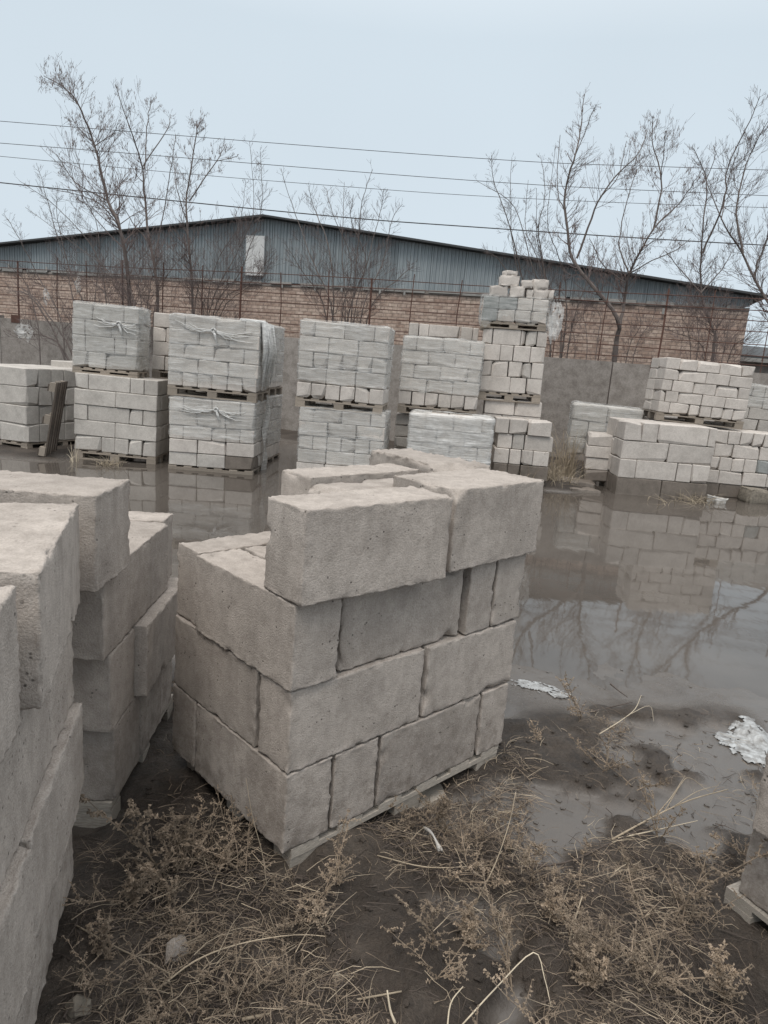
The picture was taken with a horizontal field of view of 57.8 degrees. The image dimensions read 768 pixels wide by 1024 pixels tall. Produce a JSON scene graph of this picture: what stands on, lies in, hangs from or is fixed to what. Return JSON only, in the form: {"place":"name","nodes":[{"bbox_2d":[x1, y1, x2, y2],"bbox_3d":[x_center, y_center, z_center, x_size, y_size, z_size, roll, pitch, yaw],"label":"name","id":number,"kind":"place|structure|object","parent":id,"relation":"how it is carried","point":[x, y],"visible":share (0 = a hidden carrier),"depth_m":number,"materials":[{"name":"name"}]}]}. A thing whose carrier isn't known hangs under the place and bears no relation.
{"place":"outdoors","nodes":[
{"label":"outdoors","id":0,"kind":"place"},
{"bbox_2d":[152,312,228,378],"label":"block stack","id":1,"kind":"object","parent":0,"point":[161,356],"visible":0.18,"depth_m":11.24,"materials":[{"name":"concrete"}]},
{"bbox_2d":[1,121,759,169],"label":"overhead wire","id":2,"kind":"object","parent":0,"point":[372,150],"visible":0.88,"depth_m":27.61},
{"bbox_2d":[0,429,767,1023],"bbox_3d":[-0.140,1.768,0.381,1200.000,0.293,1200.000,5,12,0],"label":"ground","id":3,"kind":"structure","parent":0,"point":[670,699],"depth_m":2.44,"materials":[{"name":"soil"}]},
{"bbox_2d":[0,278,79,360],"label":"bare tree","id":4,"kind":"object","parent":3,"relation":"on","point":[64,354],"visible":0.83,"depth_m":12.78,"materials":[{"name":"brown plant"}]},
{"bbox_2d":[0,502,83,1023],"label":"block stack","id":5,"kind":"object","parent":3,"relation":"on","point":[41,754],"visible":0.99,"depth_m":1.55,"materials":[{"name":"concrete"}]},
{"bbox_2d":[37,380,67,456],"bbox_3d":[-5.025,-1.442,10.566,0.124,1.100,0.800,11,9,-16],"label":"old pallet","id":6,"kind":"object","parent":3,"relation":"on","point":[53,419],"visible":1,"depth_m":10.42,"materials":[{"name":"brown wood"}]},
{"bbox_2d":[1,147,147,364],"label":"bare bush","id":7,"kind":"object","parent":3,"relation":"on","point":[70,256],"visible":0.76,"depth_m":16.50,"materials":[{"name":"brown plant"}]},
{"bbox_2d":[64,994,91,1018],"bbox_3d":[-0.814,1.310,1.852,0.072,0.037,0.063,-5,21,-15],"label":"stone","id":8,"kind":"object","parent":3,"relation":"on","point":[77,1000],"visible":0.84,"depth_m":1.84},
{"bbox_2d":[0,470,177,827],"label":"block stack","id":9,"kind":"object","parent":3,"relation":"on","point":[123,636],"visible":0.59,"depth_m":2.52,"materials":[{"name":"concrete"}]},
{"bbox_2d":[36,51,152,307],"bbox_3d":[-6.875,-6.444,16.731,2.707,8.176,2.224,0,13,-19],"label":"bare tree","id":10,"kind":"object","parent":3,"relation":"on","point":[104,187],"visible":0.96,"depth_m":16.33,"materials":[{"name":"brown plant"}]},
{"bbox_2d":[61,935,135,992],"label":"dry weed","id":11,"kind":"object","parent":3,"relation":"on","point":[86,982],"visible":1,"depth_m":1.90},
{"bbox_2d":[85,909,113,954],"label":"dry weed","id":12,"kind":"object","parent":3,"relation":"on","point":[107,927],"visible":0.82,"depth_m":2.02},
{"bbox_2d":[62,846,182,909],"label":"dry weed","id":13,"kind":"object","parent":3,"relation":"on","point":[83,902],"visible":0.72,"depth_m":2.15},
{"bbox_2d":[64,224,193,377],"bbox_3d":[-5.964,-4.441,16.464,2.883,4.525,1.972,-2,14,-29],"label":"bare bush","id":14,"kind":"object","parent":3,"relation":"on","point":[137,287],"visible":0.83,"depth_m":16.25,"materials":[{"name":"brown plant"}]},
{"bbox_2d":[79,794,188,874],"bbox_3d":[-0.815,1.044,2.245,0.359,0.402,0.156,1,13,-17],"label":"dry weed","id":15,"kind":"object","parent":3,"relation":"on","point":[136,830],"visible":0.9,"depth_m":2.24,"materials":[{"name":"plant"}]},
{"bbox_2d":[117,861,158,906],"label":"dry weed","id":16,"kind":"object","parent":3,"relation":"on","point":[131,888],"visible":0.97,"depth_m":2.17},
{"bbox_2d":[111,75,180,312],"bbox_3d":[-5.961,-6.402,17.400,1.622,7.955,2.128,-2,14,-26],"label":"bare tree","id":17,"kind":"object","parent":3,"relation":"on","point":[143,174],"visible":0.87,"depth_m":16.97,"materials":[{"name":"brown plant"}]},
{"bbox_2d":[108,851,186,905],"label":"dry weed","id":18,"kind":"object","parent":3,"relation":"on","point":[175,882],"visible":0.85,"depth_m":2.19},
{"bbox_2d":[120,935,228,1023],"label":"dry weed","id":19,"kind":"object","parent":3,"relation":"on","point":[148,1006],"visible":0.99,"depth_m":1.85,"materials":[{"name":"plant"}]},
{"bbox_2d":[164,935,188,964],"bbox_3d":[-0.619,1.287,2.062,0.077,0.054,0.072,-8,23,-26],"label":"stone","id":20,"kind":"object","parent":3,"relation":"on","point":[169,947],"visible":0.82,"depth_m":2.04,"materials":[{"name":"stone"}]},
{"bbox_2d":[153,806,202,872],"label":"dry weed","id":21,"kind":"object","parent":3,"relation":"on","point":[177,835],"visible":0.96,"depth_m":2.35,"materials":[{"name":"plant"}]},
{"bbox_2d":[159,106,241,315],"bbox_3d":[-4.271,-5.614,16.259,1.892,7.157,2.606,-1,13,-23],"label":"bare tree","id":22,"kind":"object","parent":3,"relation":"on","point":[189,196],"visible":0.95,"depth_m":16.23,"materials":[{"name":"brown plant"}]},
{"bbox_2d":[179,793,235,868],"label":"dry weed","id":23,"kind":"object","parent":3,"relation":"on","point":[198,856],"visible":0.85,"depth_m":2.41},
{"bbox_2d":[184,957,244,1002],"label":"dry weed","id":24,"kind":"object","parent":3,"relation":"on","point":[211,978],"visible":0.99,"depth_m":1.90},
{"bbox_2d":[179,819,257,866],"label":"dry weed","id":25,"kind":"object","parent":3,"relation":"on","point":[229,854],"visible":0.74,"depth_m":2.41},
{"bbox_2d":[180,802,260,874],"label":"dry weed","id":26,"kind":"object","parent":3,"relation":"on","point":[235,841],"visible":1,"depth_m":2.38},
{"bbox_2d":[164,135,281,319],"bbox_3d":[-3.944,-5.511,16.750,2.814,6.802,2.358,0,13,-18],"label":"bare bush","id":27,"kind":"object","parent":3,"relation":"on","point":[202,304],"visible":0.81,"depth_m":16.46,"materials":[{"name":"brown plant"}]},
{"bbox_2d":[157,934,324,989],"bbox_3d":[-0.392,1.304,2.061,0.544,0.026,0.068,-1,13,-23],"label":"dry stalk","id":28,"kind":"object","parent":3,"relation":"on","point":[174,975],"visible":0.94,"depth_m":2.06,"materials":[{"name":"plant"}]},
{"bbox_2d":[223,930,293,998],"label":"dry weed","id":29,"kind":"object","parent":3,"relation":"on","point":[273,962],"visible":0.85,"depth_m":1.94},
{"bbox_2d":[275,938,306,997],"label":"dry weed","id":30,"kind":"object","parent":3,"relation":"on","point":[287,973],"visible":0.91,"depth_m":1.94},
{"bbox_2d":[259,854,355,929],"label":"dry weed","id":31,"kind":"object","parent":3,"relation":"on","point":[288,924],"visible":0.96,"depth_m":2.21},
{"bbox_2d":[293,858,337,930],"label":"dry weed","id":32,"kind":"object","parent":3,"relation":"on","point":[321,911],"visible":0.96,"depth_m":2.16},
{"bbox_2d":[321,808,361,885],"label":"dry weed","id":33,"kind":"object","parent":3,"relation":"on","point":[338,864],"visible":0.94,"depth_m":2.36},
{"bbox_2d":[277,160,423,325],"bbox_3d":[-0.894,-4.837,16.307,3.489,6.144,2.127,5,12,0],"label":"bare bush","id":34,"kind":"object","parent":3,"relation":"on","point":[354,282],"visible":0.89,"depth_m":16.01,"materials":[{"name":"brown plant"}]},
{"bbox_2d":[172,448,543,868],"bbox_3d":[-0.090,0.488,2.986,1.372,1.381,0.962,-7,17,-43],"label":"block stack","id":35,"kind":"object","parent":3,"relation":"on","point":[344,640],"visible":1,"depth_m":2.55,"materials":[{"name":"concrete"}]},
{"bbox_2d":[0,214,767,364],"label":"warehouse","id":36,"kind":"structure","parent":3,"relation":"on","point":[440,262],"depth_m":20.72,"materials":[{"name":"brick"}]},
{"bbox_2d":[0,315,767,460],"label":"yard wall","id":37,"kind":"structure","parent":3,"relation":"on","point":[566,382],"depth_m":14.90,"materials":[{"name":"concrete"}]},
{"bbox_2d":[0,259,767,372],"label":"rebar fence","id":38,"kind":"object","parent":37,"relation":"on","point":[14,318],"visible":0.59,"depth_m":15.25,"materials":[{"name":"metal"}]},
{"bbox_2d":[37,693,767,1023],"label":"dead grass","id":39,"kind":"structure","parent":3,"relation":"on","point":[348,976],"depth_m":2.19,"materials":[{"name":"plant"}]},
{"bbox_2d":[388,794,448,830],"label":"dry weed","id":40,"kind":"object","parent":3,"relation":"on","point":[417,813],"visible":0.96,"depth_m":2.66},
{"bbox_2d":[73,667,767,1023],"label":"mud clods","id":41,"kind":"object","parent":3,"relation":"on","point":[355,958],"visible":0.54,"depth_m":2.34,"materials":[{"name":"soil"}]},
{"bbox_2d":[393,894,464,949],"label":"dry weed","id":42,"kind":"object","parent":3,"relation":"on","point":[429,921],"visible":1,"depth_m":2.05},
{"bbox_2d":[380,916,486,983],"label":"dry weed","id":43,"kind":"object","parent":3,"relation":"on","point":[453,968],"visible":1,"depth_m":2.02,"materials":[{"name":"plant"}]},
{"bbox_2d":[415,789,469,836],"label":"dry weed","id":44,"kind":"object","parent":3,"relation":"on","point":[445,802],"visible":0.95,"depth_m":2.66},
{"bbox_2d":[453,898,489,950],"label":"dry weed","id":45,"kind":"object","parent":3,"relation":"on","point":[469,929],"visible":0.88,"depth_m":2.16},
{"bbox_2d":[439,859,507,893],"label":"dry weed","id":46,"kind":"object","parent":3,"relation":"on","point":[467,868],"visible":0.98,"depth_m":2.33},
{"bbox_2d":[459,824,518,888],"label":"dry weed","id":47,"kind":"object","parent":3,"relation":"on","point":[477,864],"visible":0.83,"depth_m":2.43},
{"bbox_2d":[469,860,521,991],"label":"dry weed","id":48,"kind":"object","parent":3,"relation":"on","point":[508,932],"visible":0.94,"depth_m":2.06,"materials":[{"name":"plant"}]},
{"bbox_2d":[482,396,541,469],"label":"block stack","id":49,"kind":"object","parent":3,"relation":"on","point":[513,409],"visible":0.2,"depth_m":11.45,"materials":[{"name":"concrete"}]},
{"bbox_2d":[477,328,546,403],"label":"block stack","id":50,"kind":"object","parent":49,"relation":"on","point":[523,351],"visible":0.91,"depth_m":11.28,"materials":[{"name":"concrete"}]},
{"bbox_2d":[480,270,554,331],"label":"block stack","id":51,"kind":"object","parent":50,"relation":"on","point":[528,312],"visible":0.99,"depth_m":11.09,"materials":[{"name":"concrete"}]},
{"bbox_2d":[483,968,563,1023],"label":"dry weed","id":52,"kind":"object","parent":3,"relation":"on","point":[516,1000],"visible":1,"depth_m":1.84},
{"bbox_2d":[511,679,563,697],"bbox_3d":[0.897,1.026,4.093,0.312,0.019,0.156,11,14,28],"label":"ice patch","id":53,"kind":"object","parent":3,"relation":"on","point":[536,686],"visible":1,"depth_m":4.09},
{"bbox_2d":[514,840,562,887],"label":"dry weed","id":54,"kind":"object","parent":3,"relation":"on","point":[526,858],"visible":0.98,"depth_m":2.38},
{"bbox_2d":[475,146,602,357],"bbox_3d":[3.406,-4.761,16.029,2.774,6.775,2.060,-4,15,-35],"label":"bare bush","id":55,"kind":"object","parent":3,"relation":"on","point":[541,258],"visible":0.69,"depth_m":15.75,"materials":[{"name":"brown plant"}]},
{"bbox_2d":[537,878,571,922],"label":"dry weed","id":56,"kind":"object","parent":3,"relation":"on","point":[550,905],"visible":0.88,"depth_m":2.24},
{"bbox_2d":[552,882,581,971],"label":"dry weed","id":57,"kind":"object","parent":3,"relation":"on","point":[569,920],"visible":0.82,"depth_m":2.05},
{"bbox_2d":[555,671,590,721],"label":"dry weed","id":58,"kind":"object","parent":3,"relation":"on","point":[571,708],"visible":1,"depth_m":3.60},
{"bbox_2d":[551,838,595,908],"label":"dry weed","id":59,"kind":"object","parent":3,"relation":"on","point":[579,874],"visible":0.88,"depth_m":2.35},
{"bbox_2d":[569,933,608,988],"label":"dry weed","id":60,"kind":"object","parent":3,"relation":"on","point":[585,956],"visible":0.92,"depth_m":1.97,"materials":[{"name":"plant"}]},
{"bbox_2d":[553,902,627,958],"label":"dry weed","id":61,"kind":"object","parent":3,"relation":"on","point":[578,922],"visible":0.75,"depth_m":2.11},
{"bbox_2d":[564,913,617,966],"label":"dry weed","id":62,"kind":"object","parent":3,"relation":"on","point":[598,944],"visible":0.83,"depth_m":2.02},
{"bbox_2d":[568,724,640,771],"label":"dry weed","id":63,"kind":"object","parent":3,"relation":"on","point":[612,760],"visible":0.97,"depth_m":3.21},
{"bbox_2d":[542,82,678,404],"bbox_3d":[4.409,-5.106,15.336,2.141,7.892,2.286,-3,14,-31],"label":"bare tree","id":64,"kind":"object","parent":3,"relation":"on","point":[594,288],"visible":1,"depth_m":14.93,"materials":[{"name":"brown plant"}]},
{"bbox_2d":[563,282,662,363],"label":"bare bush","id":65,"kind":"object","parent":3,"relation":"on","point":[580,328],"visible":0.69,"depth_m":15.40,"materials":[{"name":"brown plant"}]},
{"bbox_2d":[580,952,673,991],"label":"dry weed","id":66,"kind":"object","parent":3,"relation":"on","point":[615,976],"visible":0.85,"depth_m":1.95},
{"bbox_2d":[584,746,669,790],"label":"dry weed","id":67,"kind":"object","parent":3,"relation":"on","point":[650,785],"visible":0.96,"depth_m":3.13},
{"bbox_2d":[580,104,708,361],"bbox_3d":[5.567,-5.003,15.707,2.556,7.714,2.009,5,12,0],"label":"bare tree","id":68,"kind":"object","parent":3,"relation":"on","point":[640,249],"visible":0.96,"depth_m":15.22,"materials":[{"name":"brown plant"}]},
{"bbox_2d":[598,911,699,995],"bbox_3d":[0.746,1.308,2.030,0.247,0.173,0.291,7,12,10],"label":"dry weed","id":69,"kind":"object","parent":3,"relation":"on","point":[661,982],"visible":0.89,"depth_m":2.07,"materials":[{"name":"plant"}]},
{"bbox_2d":[637,769,686,837],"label":"dry weed","id":70,"kind":"object","parent":3,"relation":"on","point":[655,809],"visible":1,"depth_m":2.77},
{"bbox_2d":[611,776,727,839],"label":"dry stalk","id":71,"kind":"object","parent":3,"relation":"on","point":[646,820],"visible":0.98,"depth_m":2.90,"materials":[{"name":"plant"}]},
{"bbox_2d":[612,847,753,1001],"bbox_3d":[0.863,1.275,2.058,0.375,0.264,0.443,9,13,19],"label":"dry weed","id":72,"kind":"object","parent":3,"relation":"on","point":[642,969],"visible":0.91,"depth_m":1.99,"materials":[{"name":"plant"}]},
{"bbox_2d":[663,864,745,928],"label":"dry weed","id":73,"kind":"object","parent":3,"relation":"on","point":[682,919],"visible":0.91,"depth_m":2.29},
{"bbox_2d":[642,278,767,364],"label":"bare bush","id":74,"kind":"object","parent":3,"relation":"on","point":[725,326],"visible":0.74,"depth_m":15.18,"materials":[{"name":"brown plant"}]},
{"bbox_2d":[648,85,767,361],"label":"bare tree","id":75,"kind":"object","parent":3,"relation":"on","point":[700,279],"visible":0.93,"depth_m":15.13,"materials":[{"name":"brown plant"}]},
{"bbox_2d":[655,838,767,924],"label":"dry weed","id":76,"kind":"object","parent":3,"relation":"on","point":[693,895],"visible":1,"depth_m":2.26,"materials":[{"name":"plant"}]},
{"bbox_2d":[699,939,747,1000],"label":"dry weed","id":77,"kind":"object","parent":3,"relation":"on","point":[717,959],"visible":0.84,"depth_m":2.00,"materials":[{"name":"plant"}]},
{"bbox_2d":[680,113,767,329],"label":"bare tree","id":78,"kind":"object","parent":3,"relation":"on","point":[740,238],"visible":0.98,"depth_m":14.57,"materials":[{"name":"brown plant"}]},
{"bbox_2d":[714,715,767,766],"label":"ice patch","id":79,"kind":"object","parent":3,"relation":"on","point":[756,738],"visible":0.96,"depth_m":3.64,"materials":[{"name":"ice"}]},
{"bbox_2d":[723,751,767,924],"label":"block stack","id":80,"kind":"object","parent":3,"relation":"on","point":[751,906],"visible":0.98,"depth_m":2.30,"materials":[{"name":"concrete"}]},
{"bbox_2d":[737,485,767,503],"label":"boulder","id":81,"kind":"object","parent":3,"relation":"on","point":[752,495],"visible":0.86,"depth_m":11.46,"materials":[{"name":"stone"}]},
{"bbox_2d":[0,440,767,698],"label":"water","id":82,"kind":"structure","parent":0,"point":[639,586],"depth_m":6.85,"materials":[{"name":"liquid"}]},
{"bbox_2d":[0,364,78,448],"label":"block stack","id":83,"kind":"object","parent":82,"relation":"on","point":[26,400],"visible":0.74,"depth_m":10.93,"materials":[{"name":"grey concrete"}]},
{"bbox_2d":[73,373,169,463],"bbox_3d":[-4.066,-1.458,10.834,1.259,1.297,0.658,6,12,-1],"label":"block stack","id":84,"kind":"object","parent":82,"relation":"on","point":[124,417],"visible":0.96,"depth_m":10.54,"materials":[{"name":"grey concrete"}]},
{"bbox_2d":[72,302,149,377],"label":"block stack","id":85,"kind":"object","parent":84,"relation":"on","point":[113,355],"visible":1,"depth_m":10.43,"materials":[{"name":"grey concrete"}]},
{"bbox_2d":[168,394,265,474],"bbox_3d":[-2.543,-1.221,10.703,1.328,1.092,1.036,5,12,1],"label":"block stack","id":86,"kind":"object","parent":82,"relation":"in","point":[209,434],"visible":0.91,"depth_m":10.31,"materials":[{"name":"grey concrete"}]},
{"bbox_2d":[167,313,276,469],"bbox_3d":[-2.448,-1.796,10.595,1.477,2.249,1.041,6,12,1],"label":"block stack","id":87,"kind":"object","parent":86,"relation":"on","point":[194,365],"visible":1,"depth_m":10.08,"materials":[{"name":"concrete"}]},
{"bbox_2d":[234,394,281,462],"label":"block stack","id":88,"kind":"object","parent":82,"relation":"in","point":[273,415],"visible":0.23,"depth_m":11.92,"materials":[{"name":"concrete"}]},
{"bbox_2d":[201,326,283,396],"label":"block stack","id":89,"kind":"object","parent":88,"relation":"on","point":[274,388],"visible":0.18,"depth_m":11.83,"materials":[{"name":"concrete"}]},
{"bbox_2d":[296,403,389,468],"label":"block stack","id":90,"kind":"object","parent":82,"relation":"in","point":[333,438],"visible":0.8,"depth_m":10.17,"materials":[{"name":"concrete"}]},
{"bbox_2d":[295,320,394,414],"bbox_3d":[-0.564,-2.164,10.361,1.335,1.254,0.911,6,12,4],"label":"block stack","id":91,"kind":"object","parent":90,"relation":"on","point":[323,376],"visible":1,"depth_m":9.97,"materials":[{"name":"concrete"}]},
{"bbox_2d":[393,412,453,455],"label":"block stack","id":92,"kind":"object","parent":82,"relation":"in","point":[402,420],"visible":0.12,"depth_m":11.38,"materials":[{"name":"grey concrete"}]},
{"bbox_2d":[397,336,484,415],"bbox_3d":[0.932,-2.226,11.446,1.325,1.233,0.902,6,12,4],"label":"block stack","id":93,"kind":"object","parent":92,"relation":"on","point":[460,384],"visible":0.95,"depth_m":11.04,"materials":[{"name":"concrete"}]},
{"bbox_2d":[409,404,465,413],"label":"block stack","id":94,"kind":"object","parent":82,"relation":"in","point":[432,409],"visible":0.01,"depth_m":12.46,"materials":[{"name":"concrete"}]},
{"bbox_2d":[409,323,478,405],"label":"block stack","id":95,"kind":"object","parent":94,"relation":"on","point":[417,330],"visible":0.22,"depth_m":12.16,"materials":[{"name":"concrete"}]},
{"bbox_2d":[406,409,495,464],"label":"block stack","id":96,"kind":"object","parent":82,"relation":"in","point":[469,438],"visible":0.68,"depth_m":10.14,"materials":[{"name":"concrete"}]},
{"bbox_2d":[548,430,584,478],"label":"dry reeds","id":97,"kind":"object","parent":82,"relation":"in","point":[567,461],"visible":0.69,"depth_m":12.54,"materials":[{"name":"plant"}]},
{"bbox_2d":[546,457,591,487],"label":"dry reeds","id":98,"kind":"object","parent":82,"relation":"on","point":[551,476],"visible":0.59,"depth_m":11.47,"materials":[{"name":"plant"}]},
{"bbox_2d":[583,431,614,481],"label":"block stack","id":99,"kind":"object","parent":82,"relation":"on","point":[597,452],"visible":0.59,"depth_m":11.90,"materials":[{"name":"concrete"}]},
{"bbox_2d":[599,417,717,499],"bbox_3d":[4.551,-0.906,11.690,1.463,1.201,1.055,5,12,2],"label":"block stack","id":100,"kind":"object","parent":82,"relation":"on","point":[654,458],"visible":0.97,"depth_m":11.20,"materials":[{"name":"concrete"}]},
{"bbox_2d":[705,427,767,497],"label":"block stack","id":101,"kind":"object","parent":82,"relation":"on","point":[739,458],"visible":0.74,"depth_m":11.76,"materials":[{"name":"concrete"}]},
{"bbox_2d":[642,357,755,429],"bbox_3d":[5.464,-2.092,12.200,1.466,1.056,0.937,7,12,3],"label":"block stack","id":102,"kind":"object","parent":101,"relation":"on","point":[730,382],"visible":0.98,"depth_m":11.77,"materials":[{"name":"concrete"}]},
{"bbox_2d":[740,345,767,373],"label":"shed","id":103,"kind":"structure","parent":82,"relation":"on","point":[760,350],"depth_m":21.84,"materials":[{"name":"metal"}]},
{"bbox_2d":[0,182,767,245],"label":"overhead wire","id":104,"kind":"object","parent":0,"point":[379,220],"visible":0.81,"depth_m":20.63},
{"bbox_2d":[0,156,767,207],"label":"overhead wire","id":105,"kind":"object","parent":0,"point":[382,189],"visible":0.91,"depth_m":27.90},
{"bbox_2d":[0,0,767,347],"label":"sky","id":106,"kind":"structure","parent":0,"point":[475,79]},
{"bbox_2d":[2,143,767,195],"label":"overhead wire","id":107,"kind":"object","parent":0,"point":[382,173],"visible":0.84,"depth_m":27.78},
{"bbox_2d":[565,401,642,454],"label":"block stack","id":108,"kind":"object","parent":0,"point":[585,418],"visible":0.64,"depth_m":12.52,"materials":[{"name":"grey concrete"}]},
{"bbox_3d":[2.013,-0.468,11.270,1.025,0.217,0.515,6,12,0],"label":"wet slab","id":109,"kind":"object","parent":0,"visible":0},
{"bbox_2d":[491,416,552,480],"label":"block stack","id":110,"kind":"object","parent":109,"relation":"on","point":[517,440],"visible":0.94,"depth_m":11.08,"materials":[{"name":"concrete"}]},
{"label":"block stack","id":111,"kind":"object","parent":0,"visible":0},
{"bbox_2d":[734,385,767,431],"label":"block stack","id":112,"kind":"object","parent":111,"relation":"on","point":[756,403],"visible":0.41,"depth_m":13.15,"materials":[{"name":"grey concrete"}]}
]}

